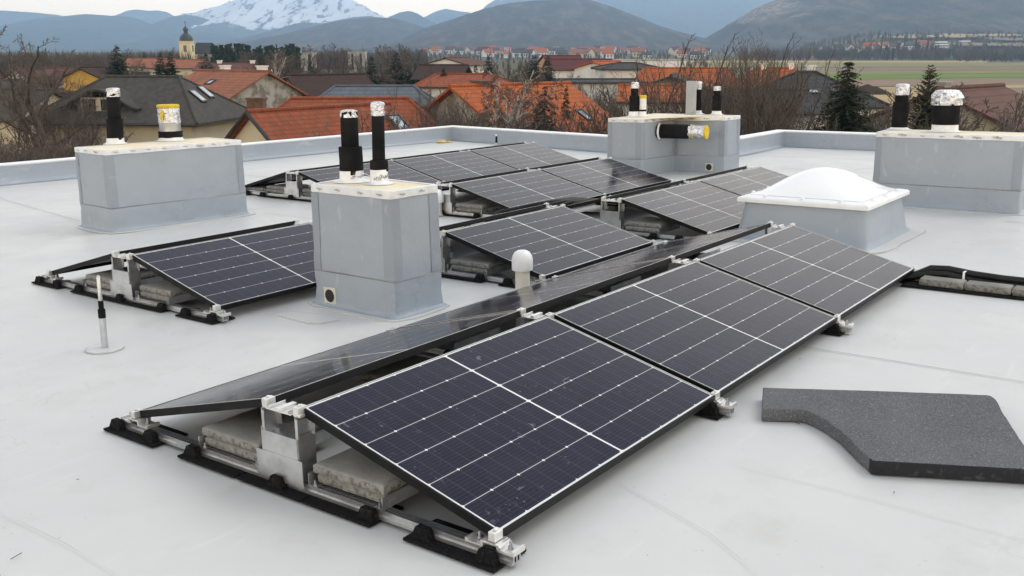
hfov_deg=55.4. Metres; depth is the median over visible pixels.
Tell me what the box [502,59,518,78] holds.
bare tree
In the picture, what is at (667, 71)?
house
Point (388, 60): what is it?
bare tree
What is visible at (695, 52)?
village house
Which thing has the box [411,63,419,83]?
spruce tree
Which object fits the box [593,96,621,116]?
shrub
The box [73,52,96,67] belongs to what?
bare tree
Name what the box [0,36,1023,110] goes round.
ground
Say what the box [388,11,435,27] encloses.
mountain
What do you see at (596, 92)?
bare tree
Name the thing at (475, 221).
solar panel
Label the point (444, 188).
solar panel
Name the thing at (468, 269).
paving slab
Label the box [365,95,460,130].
bare tree
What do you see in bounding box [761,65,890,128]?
house
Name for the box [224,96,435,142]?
house
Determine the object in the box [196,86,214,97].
roof window
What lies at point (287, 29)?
mountain
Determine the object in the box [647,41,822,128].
bare tree
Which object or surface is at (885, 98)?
field
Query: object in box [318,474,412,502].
paving slab
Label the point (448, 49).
village house
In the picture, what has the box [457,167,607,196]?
mounting rail
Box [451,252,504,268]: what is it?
paving slab
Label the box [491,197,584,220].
cable conduit
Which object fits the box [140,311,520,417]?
solar panel
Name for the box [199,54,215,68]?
spruce tree
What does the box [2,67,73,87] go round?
house
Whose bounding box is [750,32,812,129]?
bare tree
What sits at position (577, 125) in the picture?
shrub
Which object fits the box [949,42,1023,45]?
hillside field
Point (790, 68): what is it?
house
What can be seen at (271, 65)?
bare tree
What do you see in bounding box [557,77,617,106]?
shrub
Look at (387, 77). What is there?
bare tree
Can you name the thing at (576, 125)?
shrub
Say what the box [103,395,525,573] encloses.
mounting rail
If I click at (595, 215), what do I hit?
paving slab
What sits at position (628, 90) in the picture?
house
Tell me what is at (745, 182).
solar panel
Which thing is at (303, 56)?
block building
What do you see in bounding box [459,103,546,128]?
shrub
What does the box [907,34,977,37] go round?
hillside field
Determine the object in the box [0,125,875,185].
parapet wall
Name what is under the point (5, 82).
house
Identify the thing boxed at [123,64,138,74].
bare tree
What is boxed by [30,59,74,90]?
bare tree
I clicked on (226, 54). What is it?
conifer wood
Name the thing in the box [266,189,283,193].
paving slab
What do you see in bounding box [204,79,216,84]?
roof window
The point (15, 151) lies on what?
shrub
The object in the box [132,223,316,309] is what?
solar panel
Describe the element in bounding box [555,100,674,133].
shrub
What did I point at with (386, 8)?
sky
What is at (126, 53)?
bare tree
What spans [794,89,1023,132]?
shrub
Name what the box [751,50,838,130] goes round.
bare tree
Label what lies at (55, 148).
shrub
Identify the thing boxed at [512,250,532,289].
vent pipe
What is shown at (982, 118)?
shrub
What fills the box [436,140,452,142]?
foam scrap
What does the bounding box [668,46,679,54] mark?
village house
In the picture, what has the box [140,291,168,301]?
paving slab
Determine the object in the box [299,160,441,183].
solar panel
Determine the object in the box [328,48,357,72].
bare tree
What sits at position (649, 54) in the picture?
village house
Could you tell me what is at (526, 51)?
village house
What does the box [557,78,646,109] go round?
house
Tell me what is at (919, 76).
field
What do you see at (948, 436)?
foam mat
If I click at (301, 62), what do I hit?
bare tree
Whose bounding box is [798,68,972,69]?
road
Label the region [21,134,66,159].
shrub
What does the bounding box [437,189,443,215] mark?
vent pipe
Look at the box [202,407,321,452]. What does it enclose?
paving slab
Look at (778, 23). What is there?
wooded hill
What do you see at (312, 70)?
spruce tree
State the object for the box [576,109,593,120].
roof window
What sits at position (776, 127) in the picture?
bare tree
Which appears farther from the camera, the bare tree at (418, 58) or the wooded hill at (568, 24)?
the wooded hill at (568, 24)
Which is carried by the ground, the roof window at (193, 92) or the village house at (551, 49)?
the village house at (551, 49)
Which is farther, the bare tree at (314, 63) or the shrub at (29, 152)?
the bare tree at (314, 63)
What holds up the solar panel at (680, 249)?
attached to the mounting rail at (842, 327)
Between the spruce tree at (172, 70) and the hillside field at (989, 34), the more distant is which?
the hillside field at (989, 34)
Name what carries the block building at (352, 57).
on the ground
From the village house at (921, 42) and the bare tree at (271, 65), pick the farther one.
the village house at (921, 42)
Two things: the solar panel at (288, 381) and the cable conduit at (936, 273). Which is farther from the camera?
the cable conduit at (936, 273)
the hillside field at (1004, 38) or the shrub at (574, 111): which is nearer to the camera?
the shrub at (574, 111)
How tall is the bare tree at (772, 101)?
9.739 m
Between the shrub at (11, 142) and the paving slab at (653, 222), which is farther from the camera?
the shrub at (11, 142)
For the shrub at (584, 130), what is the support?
on the ground
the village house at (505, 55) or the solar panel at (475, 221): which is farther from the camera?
the village house at (505, 55)
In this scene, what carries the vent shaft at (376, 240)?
on the flat roof
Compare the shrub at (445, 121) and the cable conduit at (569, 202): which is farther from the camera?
the shrub at (445, 121)
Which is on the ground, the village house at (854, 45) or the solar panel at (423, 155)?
the village house at (854, 45)
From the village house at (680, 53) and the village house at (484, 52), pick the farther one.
the village house at (484, 52)
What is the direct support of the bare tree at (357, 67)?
on the ground
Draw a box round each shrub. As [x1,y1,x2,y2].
[0,129,89,162]
[0,130,24,161]
[0,131,30,161]
[0,131,61,162]
[0,136,35,155]
[0,137,80,162]
[0,138,39,159]
[0,143,39,162]
[0,144,72,160]
[1,126,91,162]
[3,143,52,158]
[6,135,82,156]
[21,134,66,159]
[37,136,61,158]
[48,131,134,157]
[55,131,104,148]
[304,105,543,136]
[366,115,479,131]
[384,110,455,130]
[387,115,467,128]
[431,102,601,133]
[435,115,542,130]
[448,107,569,130]
[453,108,565,131]
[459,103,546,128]
[491,110,619,133]
[504,105,574,131]
[514,113,593,131]
[554,99,727,133]
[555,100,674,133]
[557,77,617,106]
[564,116,590,132]
[586,81,630,114]
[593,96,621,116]
[595,86,622,115]
[791,79,1023,132]
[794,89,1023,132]
[830,94,1023,131]
[870,118,1011,131]
[909,119,1021,131]
[1000,117,1014,131]
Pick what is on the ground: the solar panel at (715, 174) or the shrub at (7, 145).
the shrub at (7, 145)
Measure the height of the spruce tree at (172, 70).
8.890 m
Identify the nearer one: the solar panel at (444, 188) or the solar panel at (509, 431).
the solar panel at (509, 431)
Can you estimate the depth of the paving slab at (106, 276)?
7.64 m
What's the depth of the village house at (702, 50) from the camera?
1248.58 m
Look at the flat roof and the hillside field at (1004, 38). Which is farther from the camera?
the hillside field at (1004, 38)
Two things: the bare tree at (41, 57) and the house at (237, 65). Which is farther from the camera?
the house at (237, 65)
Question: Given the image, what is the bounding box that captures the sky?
[0,0,493,17]
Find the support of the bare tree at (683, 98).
on the ground
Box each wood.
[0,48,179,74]
[210,43,301,73]
[300,46,431,72]
[415,47,714,60]
[431,57,711,80]
[738,44,1023,60]
[803,30,1023,57]
[870,33,938,59]
[959,44,1023,61]
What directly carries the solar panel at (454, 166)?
attached to the mounting rail
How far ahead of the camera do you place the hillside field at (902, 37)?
1421.41 m
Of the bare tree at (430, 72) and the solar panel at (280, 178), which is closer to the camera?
the solar panel at (280, 178)
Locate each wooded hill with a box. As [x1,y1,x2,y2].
[168,17,423,51]
[326,0,739,51]
[705,0,1023,51]
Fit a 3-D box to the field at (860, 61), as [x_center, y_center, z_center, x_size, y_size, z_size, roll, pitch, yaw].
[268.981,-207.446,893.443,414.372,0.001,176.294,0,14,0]
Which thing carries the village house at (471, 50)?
on the ground
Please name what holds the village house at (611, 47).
on the ground
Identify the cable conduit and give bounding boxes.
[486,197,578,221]
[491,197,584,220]
[514,198,594,215]
[567,199,625,205]
[903,270,1023,286]
[912,265,1023,283]
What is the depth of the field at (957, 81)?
287.44 m
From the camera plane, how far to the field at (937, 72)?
413.18 m
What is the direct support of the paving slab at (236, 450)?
on the mounting rail at (283, 463)
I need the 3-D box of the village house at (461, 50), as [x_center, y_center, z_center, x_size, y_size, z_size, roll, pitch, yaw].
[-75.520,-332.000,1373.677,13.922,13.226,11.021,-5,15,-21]
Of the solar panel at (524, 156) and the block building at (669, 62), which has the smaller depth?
the solar panel at (524, 156)
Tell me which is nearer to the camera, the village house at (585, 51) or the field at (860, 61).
the field at (860, 61)
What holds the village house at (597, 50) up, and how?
on the ground
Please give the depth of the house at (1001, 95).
45.27 m
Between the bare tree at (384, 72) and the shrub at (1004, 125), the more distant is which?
the bare tree at (384, 72)
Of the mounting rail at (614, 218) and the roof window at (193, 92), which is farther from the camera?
the roof window at (193, 92)
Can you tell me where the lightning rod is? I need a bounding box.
[96,275,107,347]
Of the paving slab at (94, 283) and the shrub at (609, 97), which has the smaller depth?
the paving slab at (94, 283)
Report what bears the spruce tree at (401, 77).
on the ground
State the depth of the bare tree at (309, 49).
158.36 m
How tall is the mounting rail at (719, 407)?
0.377 m
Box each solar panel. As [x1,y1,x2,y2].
[52,221,294,274]
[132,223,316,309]
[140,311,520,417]
[245,161,369,187]
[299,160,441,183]
[304,315,714,535]
[387,150,458,159]
[393,151,516,180]
[397,258,671,328]
[435,169,526,190]
[439,204,545,230]
[446,206,652,278]
[452,169,603,208]
[462,142,523,150]
[471,143,579,169]
[529,157,597,169]
[541,158,670,195]
[554,261,836,396]
[558,223,770,276]
[566,180,683,208]
[622,181,744,234]
[686,166,745,180]
[700,225,913,319]
[701,167,788,195]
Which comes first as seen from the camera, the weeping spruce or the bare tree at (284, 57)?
the weeping spruce
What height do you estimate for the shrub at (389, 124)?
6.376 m
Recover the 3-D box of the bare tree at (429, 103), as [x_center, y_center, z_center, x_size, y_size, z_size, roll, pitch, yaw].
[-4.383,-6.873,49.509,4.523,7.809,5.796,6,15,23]
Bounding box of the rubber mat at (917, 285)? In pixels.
[901,282,1023,299]
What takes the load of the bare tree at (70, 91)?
on the ground
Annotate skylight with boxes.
[737,167,909,250]
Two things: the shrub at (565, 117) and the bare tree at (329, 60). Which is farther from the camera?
the bare tree at (329, 60)
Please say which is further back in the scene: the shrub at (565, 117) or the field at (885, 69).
the field at (885, 69)
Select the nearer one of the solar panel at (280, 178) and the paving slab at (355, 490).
the paving slab at (355, 490)
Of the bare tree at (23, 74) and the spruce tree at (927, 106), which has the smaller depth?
the spruce tree at (927, 106)
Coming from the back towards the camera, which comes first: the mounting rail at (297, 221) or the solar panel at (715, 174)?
the solar panel at (715, 174)
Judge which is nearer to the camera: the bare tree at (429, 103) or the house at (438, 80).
the bare tree at (429, 103)
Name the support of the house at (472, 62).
on the ground
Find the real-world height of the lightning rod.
0.466 m
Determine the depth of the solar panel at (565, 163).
13.43 m
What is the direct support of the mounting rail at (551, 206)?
on the flat roof
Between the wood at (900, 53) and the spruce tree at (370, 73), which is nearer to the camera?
the spruce tree at (370, 73)
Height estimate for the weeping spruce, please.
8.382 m
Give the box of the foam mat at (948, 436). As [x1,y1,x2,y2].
[761,388,1023,483]
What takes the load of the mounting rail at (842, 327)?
on the flat roof
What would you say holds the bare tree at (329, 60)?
on the ground
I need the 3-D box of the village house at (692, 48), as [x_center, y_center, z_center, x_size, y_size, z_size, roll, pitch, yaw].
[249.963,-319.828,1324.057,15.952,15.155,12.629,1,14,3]
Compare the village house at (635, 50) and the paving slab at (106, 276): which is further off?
the village house at (635, 50)
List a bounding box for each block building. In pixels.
[298,47,316,72]
[348,52,366,71]
[612,59,686,66]
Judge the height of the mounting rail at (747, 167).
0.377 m
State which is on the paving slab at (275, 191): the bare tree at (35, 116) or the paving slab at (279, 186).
the paving slab at (279, 186)
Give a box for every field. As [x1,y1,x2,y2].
[686,61,986,61]
[686,62,1023,66]
[737,70,1023,74]
[737,73,1023,78]
[750,67,1023,70]
[839,78,1023,85]
[873,90,921,104]
[879,35,927,37]
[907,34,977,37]
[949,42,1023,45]
[954,34,1023,35]
[980,37,1022,39]
[1010,88,1023,93]
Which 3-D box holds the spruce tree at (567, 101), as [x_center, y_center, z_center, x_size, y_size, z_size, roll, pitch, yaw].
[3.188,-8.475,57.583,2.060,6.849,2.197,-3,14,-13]
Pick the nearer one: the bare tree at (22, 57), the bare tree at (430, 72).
the bare tree at (430, 72)
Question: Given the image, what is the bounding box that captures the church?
[178,22,214,58]
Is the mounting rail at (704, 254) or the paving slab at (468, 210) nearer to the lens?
the mounting rail at (704, 254)
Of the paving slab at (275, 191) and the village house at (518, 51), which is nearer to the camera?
the paving slab at (275, 191)
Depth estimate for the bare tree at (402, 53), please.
231.71 m
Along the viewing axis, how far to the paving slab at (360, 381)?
5.10 m
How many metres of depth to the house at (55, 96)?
73.31 m
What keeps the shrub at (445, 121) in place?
on the ground
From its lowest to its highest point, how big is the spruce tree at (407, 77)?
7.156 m
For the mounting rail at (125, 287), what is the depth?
7.26 m
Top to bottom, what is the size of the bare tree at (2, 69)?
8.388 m
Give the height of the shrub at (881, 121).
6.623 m
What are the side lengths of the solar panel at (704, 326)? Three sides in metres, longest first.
1.755 x 1.034 x 0.037 m
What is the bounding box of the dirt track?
[855,85,1023,89]
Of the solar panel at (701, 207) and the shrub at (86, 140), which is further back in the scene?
the shrub at (86, 140)
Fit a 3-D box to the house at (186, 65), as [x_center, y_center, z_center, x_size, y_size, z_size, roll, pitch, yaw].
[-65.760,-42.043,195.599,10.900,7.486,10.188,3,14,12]
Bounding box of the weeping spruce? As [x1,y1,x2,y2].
[530,87,557,130]
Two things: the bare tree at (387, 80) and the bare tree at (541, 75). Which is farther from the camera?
the bare tree at (387, 80)
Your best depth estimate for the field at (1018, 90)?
225.59 m
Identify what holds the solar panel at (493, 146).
attached to the mounting rail
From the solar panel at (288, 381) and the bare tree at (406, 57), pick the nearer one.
the solar panel at (288, 381)
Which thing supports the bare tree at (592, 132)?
on the ground
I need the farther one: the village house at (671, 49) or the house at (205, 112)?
the village house at (671, 49)
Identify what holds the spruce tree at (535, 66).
on the ground
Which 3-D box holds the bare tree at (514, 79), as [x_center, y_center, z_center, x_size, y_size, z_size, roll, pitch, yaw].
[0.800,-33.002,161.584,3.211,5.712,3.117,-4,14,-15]
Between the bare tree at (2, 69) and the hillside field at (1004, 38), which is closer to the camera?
the bare tree at (2, 69)
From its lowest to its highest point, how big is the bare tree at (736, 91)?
9.548 m
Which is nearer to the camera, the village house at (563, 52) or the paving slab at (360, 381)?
the paving slab at (360, 381)
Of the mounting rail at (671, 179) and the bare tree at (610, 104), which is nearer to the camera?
the mounting rail at (671, 179)
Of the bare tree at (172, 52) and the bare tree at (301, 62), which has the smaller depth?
the bare tree at (301, 62)
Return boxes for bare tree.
[0,25,97,155]
[0,57,9,76]
[0,64,72,150]
[0,65,87,147]
[8,51,30,67]
[16,63,31,86]
[26,48,52,66]
[28,69,106,145]
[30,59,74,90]
[35,61,62,90]
[52,49,75,66]
[54,94,135,153]
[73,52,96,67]
[116,48,132,59]
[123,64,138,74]
[124,59,142,74]
[162,47,178,58]
[230,47,250,61]
[239,52,258,61]
[264,53,283,75]
[268,58,296,76]
[275,47,310,75]
[277,47,294,73]
[293,43,321,73]
[306,54,325,73]
[317,43,345,72]
[318,45,338,72]
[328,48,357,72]
[349,48,362,70]
[353,59,380,82]
[355,54,369,71]
[355,61,372,75]
[362,78,462,129]
[364,44,406,82]
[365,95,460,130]
[373,49,403,72]
[374,62,391,83]
[374,70,397,84]
[376,45,391,67]
[379,61,410,84]
[397,43,412,82]
[401,47,413,78]
[403,54,418,73]
[409,50,427,66]
[416,83,439,105]
[423,87,520,127]
[424,66,437,77]
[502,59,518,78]
[506,71,563,82]
[507,71,521,81]
[519,61,531,81]
[542,86,660,133]
[570,69,626,108]
[591,33,707,134]
[592,79,712,130]
[609,33,824,134]
[616,40,809,134]
[620,43,768,132]
[635,30,823,135]
[639,44,758,127]
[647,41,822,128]
[663,32,759,132]
[681,59,820,128]
[695,37,863,132]
[741,84,881,134]
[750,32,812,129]
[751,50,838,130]
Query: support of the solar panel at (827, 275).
attached to the mounting rail at (704, 254)
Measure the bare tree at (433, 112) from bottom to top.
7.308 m
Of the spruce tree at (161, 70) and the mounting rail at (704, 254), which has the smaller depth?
the mounting rail at (704, 254)
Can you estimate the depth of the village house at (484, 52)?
1176.70 m
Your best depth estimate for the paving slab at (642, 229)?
9.71 m
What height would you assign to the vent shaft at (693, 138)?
1.394 m
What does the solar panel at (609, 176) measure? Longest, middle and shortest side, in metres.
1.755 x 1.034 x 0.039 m
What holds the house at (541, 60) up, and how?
on the ground
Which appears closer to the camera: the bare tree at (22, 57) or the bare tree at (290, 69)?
the bare tree at (290, 69)
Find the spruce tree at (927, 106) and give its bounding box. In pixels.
[908,65,943,129]
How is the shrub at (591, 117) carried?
on the ground
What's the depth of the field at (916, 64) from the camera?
673.99 m
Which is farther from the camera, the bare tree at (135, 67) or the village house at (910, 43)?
the village house at (910, 43)
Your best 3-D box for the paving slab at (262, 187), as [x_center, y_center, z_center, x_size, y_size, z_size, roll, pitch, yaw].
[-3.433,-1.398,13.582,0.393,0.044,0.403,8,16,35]
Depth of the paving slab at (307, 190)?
12.76 m
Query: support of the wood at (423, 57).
on the ground
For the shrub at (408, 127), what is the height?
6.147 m
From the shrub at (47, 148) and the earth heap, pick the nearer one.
the shrub at (47, 148)
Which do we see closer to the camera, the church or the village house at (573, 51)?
the church
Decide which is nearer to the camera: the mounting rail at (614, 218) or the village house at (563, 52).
the mounting rail at (614, 218)
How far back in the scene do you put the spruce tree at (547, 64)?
138.37 m
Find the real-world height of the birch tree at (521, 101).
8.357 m
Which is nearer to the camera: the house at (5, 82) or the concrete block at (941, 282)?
the concrete block at (941, 282)
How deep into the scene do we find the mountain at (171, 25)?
6232.95 m
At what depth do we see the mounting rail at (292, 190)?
12.87 m
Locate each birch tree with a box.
[253,49,294,81]
[474,84,539,129]
[479,64,564,129]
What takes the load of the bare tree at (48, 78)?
on the ground
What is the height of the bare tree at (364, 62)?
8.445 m
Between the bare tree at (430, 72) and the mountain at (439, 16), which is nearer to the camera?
the bare tree at (430, 72)
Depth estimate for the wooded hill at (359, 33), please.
3386.20 m
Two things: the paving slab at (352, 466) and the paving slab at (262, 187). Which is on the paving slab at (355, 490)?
the paving slab at (352, 466)
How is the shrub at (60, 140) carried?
on the ground
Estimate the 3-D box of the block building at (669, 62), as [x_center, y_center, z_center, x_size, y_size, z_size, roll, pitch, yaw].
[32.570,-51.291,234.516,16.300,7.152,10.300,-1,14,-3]
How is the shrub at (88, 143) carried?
on the ground
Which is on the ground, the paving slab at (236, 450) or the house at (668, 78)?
the house at (668, 78)
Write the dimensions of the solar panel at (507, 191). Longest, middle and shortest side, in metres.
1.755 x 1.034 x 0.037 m
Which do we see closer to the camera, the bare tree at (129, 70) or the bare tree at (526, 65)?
the bare tree at (129, 70)
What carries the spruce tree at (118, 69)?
on the ground
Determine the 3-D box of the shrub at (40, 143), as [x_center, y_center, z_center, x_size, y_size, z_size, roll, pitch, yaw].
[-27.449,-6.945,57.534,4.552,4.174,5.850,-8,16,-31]
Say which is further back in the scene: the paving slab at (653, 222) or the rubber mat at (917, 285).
the paving slab at (653, 222)
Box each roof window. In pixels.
[188,89,207,102]
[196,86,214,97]
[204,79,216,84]
[385,113,410,129]
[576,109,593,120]
[809,88,820,93]
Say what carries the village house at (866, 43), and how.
on the ground
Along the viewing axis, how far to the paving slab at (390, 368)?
5.15 m
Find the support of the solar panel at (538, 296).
attached to the mounting rail at (719, 407)
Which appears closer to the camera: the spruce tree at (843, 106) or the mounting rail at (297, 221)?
the mounting rail at (297, 221)
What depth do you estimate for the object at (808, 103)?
55.35 m
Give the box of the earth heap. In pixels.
[857,84,892,94]
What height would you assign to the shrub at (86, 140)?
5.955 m
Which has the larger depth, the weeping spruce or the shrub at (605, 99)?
the shrub at (605, 99)
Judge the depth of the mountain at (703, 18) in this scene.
6377.36 m
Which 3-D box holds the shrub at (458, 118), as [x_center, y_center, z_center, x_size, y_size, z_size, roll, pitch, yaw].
[-1.109,-4.151,40.814,6.468,6.931,8.194,9,16,34]
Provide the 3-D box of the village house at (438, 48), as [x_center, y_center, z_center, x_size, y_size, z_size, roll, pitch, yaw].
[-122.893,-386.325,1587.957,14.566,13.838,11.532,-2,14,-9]
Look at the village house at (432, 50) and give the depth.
1379.62 m
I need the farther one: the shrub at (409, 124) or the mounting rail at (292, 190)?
the shrub at (409, 124)
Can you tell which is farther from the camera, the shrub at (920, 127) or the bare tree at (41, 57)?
the bare tree at (41, 57)
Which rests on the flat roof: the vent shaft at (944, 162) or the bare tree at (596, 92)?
the vent shaft at (944, 162)
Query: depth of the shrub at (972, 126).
41.45 m
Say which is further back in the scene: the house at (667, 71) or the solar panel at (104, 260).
the house at (667, 71)
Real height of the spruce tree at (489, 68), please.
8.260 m
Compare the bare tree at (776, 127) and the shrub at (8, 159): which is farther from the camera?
the shrub at (8, 159)
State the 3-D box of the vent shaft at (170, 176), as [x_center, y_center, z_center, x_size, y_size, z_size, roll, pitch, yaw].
[-4.040,-1.526,11.166,1.012,1.499,1.783,12,18,41]
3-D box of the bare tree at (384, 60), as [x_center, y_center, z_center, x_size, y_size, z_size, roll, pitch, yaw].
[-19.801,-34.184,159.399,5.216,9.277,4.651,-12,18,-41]
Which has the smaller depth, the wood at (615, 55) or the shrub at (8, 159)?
the shrub at (8, 159)
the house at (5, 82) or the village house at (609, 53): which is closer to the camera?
the house at (5, 82)
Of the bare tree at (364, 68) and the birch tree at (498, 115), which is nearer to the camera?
the birch tree at (498, 115)
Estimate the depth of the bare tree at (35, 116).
55.28 m
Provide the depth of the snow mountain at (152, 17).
8387.76 m
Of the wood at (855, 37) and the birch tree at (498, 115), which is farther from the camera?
the wood at (855, 37)
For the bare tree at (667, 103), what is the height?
9.535 m
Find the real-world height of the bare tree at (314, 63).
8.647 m
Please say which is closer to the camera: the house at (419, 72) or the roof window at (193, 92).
the roof window at (193, 92)
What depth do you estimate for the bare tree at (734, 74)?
33.72 m
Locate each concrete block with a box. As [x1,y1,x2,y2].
[919,275,966,289]
[964,280,1013,294]
[1012,285,1023,296]
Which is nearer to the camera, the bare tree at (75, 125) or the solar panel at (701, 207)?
the solar panel at (701, 207)
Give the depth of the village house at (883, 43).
1154.55 m
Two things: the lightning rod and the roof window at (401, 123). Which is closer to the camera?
the lightning rod
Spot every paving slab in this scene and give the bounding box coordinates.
[86,267,157,283]
[86,280,110,289]
[139,280,186,296]
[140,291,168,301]
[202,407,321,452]
[205,429,322,460]
[246,184,274,190]
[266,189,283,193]
[267,183,307,189]
[302,188,310,192]
[313,447,406,494]
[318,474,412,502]
[357,379,367,384]
[358,355,429,380]
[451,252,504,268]
[451,264,486,273]
[456,200,496,208]
[456,207,502,212]
[580,211,599,218]
[625,226,658,232]
[626,216,675,228]
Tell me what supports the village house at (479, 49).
on the ground
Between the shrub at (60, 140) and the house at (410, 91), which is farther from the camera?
the house at (410, 91)
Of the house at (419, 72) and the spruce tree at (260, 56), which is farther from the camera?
the spruce tree at (260, 56)
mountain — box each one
[0,11,60,25]
[0,14,151,51]
[80,31,238,51]
[115,10,172,23]
[127,15,208,41]
[136,16,372,51]
[180,0,385,37]
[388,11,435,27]
[424,9,468,23]
[483,0,773,37]
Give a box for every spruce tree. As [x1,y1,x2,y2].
[105,45,133,74]
[151,52,169,74]
[164,51,182,76]
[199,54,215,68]
[256,50,268,69]
[305,63,315,73]
[365,57,384,84]
[383,53,409,84]
[402,64,413,84]
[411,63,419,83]
[482,56,495,73]
[525,54,547,81]
[541,54,556,81]
[560,85,571,118]
[806,62,880,132]
[908,65,943,129]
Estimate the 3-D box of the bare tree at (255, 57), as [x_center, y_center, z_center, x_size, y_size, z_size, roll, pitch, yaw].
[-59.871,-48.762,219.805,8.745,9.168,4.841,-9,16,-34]
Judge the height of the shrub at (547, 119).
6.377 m
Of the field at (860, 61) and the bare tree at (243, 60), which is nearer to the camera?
the bare tree at (243, 60)
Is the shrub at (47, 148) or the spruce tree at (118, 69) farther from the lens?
the spruce tree at (118, 69)
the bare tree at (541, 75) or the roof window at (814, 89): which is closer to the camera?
the roof window at (814, 89)
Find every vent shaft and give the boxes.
[74,88,250,232]
[311,101,447,319]
[607,81,739,173]
[873,84,1023,213]
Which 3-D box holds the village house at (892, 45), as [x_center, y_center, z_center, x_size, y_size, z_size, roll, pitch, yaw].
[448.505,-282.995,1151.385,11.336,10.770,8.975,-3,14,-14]
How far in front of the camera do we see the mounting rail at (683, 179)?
11.78 m
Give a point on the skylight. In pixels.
(855, 210)
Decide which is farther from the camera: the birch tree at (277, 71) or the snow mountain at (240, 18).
the snow mountain at (240, 18)
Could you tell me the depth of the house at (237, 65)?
179.13 m
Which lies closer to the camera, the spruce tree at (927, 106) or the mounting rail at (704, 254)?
the mounting rail at (704, 254)
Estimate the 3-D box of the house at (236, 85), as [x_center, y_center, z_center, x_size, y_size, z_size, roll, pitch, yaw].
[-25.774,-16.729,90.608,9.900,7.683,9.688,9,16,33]
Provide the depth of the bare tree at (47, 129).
61.73 m
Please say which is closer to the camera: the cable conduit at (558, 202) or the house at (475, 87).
the cable conduit at (558, 202)
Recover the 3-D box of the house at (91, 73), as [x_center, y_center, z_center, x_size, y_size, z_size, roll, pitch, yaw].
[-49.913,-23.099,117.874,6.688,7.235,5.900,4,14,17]
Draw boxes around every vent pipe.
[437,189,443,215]
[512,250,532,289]
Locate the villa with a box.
[935,40,949,47]
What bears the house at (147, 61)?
on the ground
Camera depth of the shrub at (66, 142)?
36.57 m
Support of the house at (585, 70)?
on the ground
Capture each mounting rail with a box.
[31,250,234,324]
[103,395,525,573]
[245,170,310,201]
[291,219,311,225]
[386,307,736,419]
[436,181,518,218]
[440,230,546,287]
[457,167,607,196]
[464,202,655,252]
[548,255,853,335]
[595,178,700,206]
[597,196,711,240]
[598,156,672,187]
[658,221,919,282]
[671,165,761,186]
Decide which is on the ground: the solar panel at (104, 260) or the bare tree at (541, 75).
the bare tree at (541, 75)
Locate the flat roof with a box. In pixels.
[0,140,1023,575]
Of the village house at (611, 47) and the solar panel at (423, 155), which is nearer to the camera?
the solar panel at (423, 155)
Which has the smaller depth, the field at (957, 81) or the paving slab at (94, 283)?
the paving slab at (94, 283)
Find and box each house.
[0,79,63,89]
[0,88,64,153]
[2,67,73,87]
[18,71,246,148]
[58,66,115,89]
[124,58,175,73]
[144,59,207,76]
[185,65,309,107]
[192,60,273,70]
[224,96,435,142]
[282,73,374,95]
[320,84,434,104]
[410,64,472,80]
[414,73,509,97]
[424,57,493,72]
[425,80,612,133]
[428,48,437,53]
[432,46,440,52]
[445,46,455,53]
[452,47,463,53]
[465,48,473,53]
[476,47,488,54]
[481,49,493,56]
[491,47,499,53]
[499,51,508,57]
[511,49,523,56]
[523,49,535,57]
[534,48,548,56]
[536,55,581,71]
[542,58,611,77]
[546,47,556,54]
[556,50,567,54]
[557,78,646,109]
[569,49,583,57]
[569,60,620,77]
[583,49,594,57]
[590,62,658,77]
[591,48,602,56]
[600,49,613,58]
[605,46,616,52]
[616,84,685,116]
[632,47,646,56]
[636,67,736,86]
[641,52,651,58]
[650,72,708,98]
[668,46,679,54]
[676,51,686,57]
[690,46,702,50]
[690,51,700,58]
[693,48,706,55]
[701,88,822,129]
[728,63,796,87]
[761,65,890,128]
[847,44,858,49]
[854,81,1023,131]
[863,42,876,48]
[877,42,888,49]
[888,43,895,48]
[906,41,917,49]
[913,40,926,48]
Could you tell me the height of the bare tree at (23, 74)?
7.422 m
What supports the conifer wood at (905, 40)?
on the ground
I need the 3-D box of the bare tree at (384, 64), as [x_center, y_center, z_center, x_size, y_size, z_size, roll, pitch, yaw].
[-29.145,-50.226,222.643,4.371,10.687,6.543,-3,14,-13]
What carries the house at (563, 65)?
on the ground
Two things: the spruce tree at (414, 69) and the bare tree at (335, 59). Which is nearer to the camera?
the spruce tree at (414, 69)
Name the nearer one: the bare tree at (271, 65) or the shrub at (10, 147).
the shrub at (10, 147)
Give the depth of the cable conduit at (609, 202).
10.43 m
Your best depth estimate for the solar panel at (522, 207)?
10.37 m
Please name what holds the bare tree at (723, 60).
on the ground
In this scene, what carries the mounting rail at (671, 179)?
on the flat roof
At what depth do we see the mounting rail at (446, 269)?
7.93 m
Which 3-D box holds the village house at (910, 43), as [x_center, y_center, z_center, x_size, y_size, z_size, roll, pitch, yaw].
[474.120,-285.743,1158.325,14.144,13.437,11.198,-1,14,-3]
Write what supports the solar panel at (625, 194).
attached to the mounting rail at (614, 218)

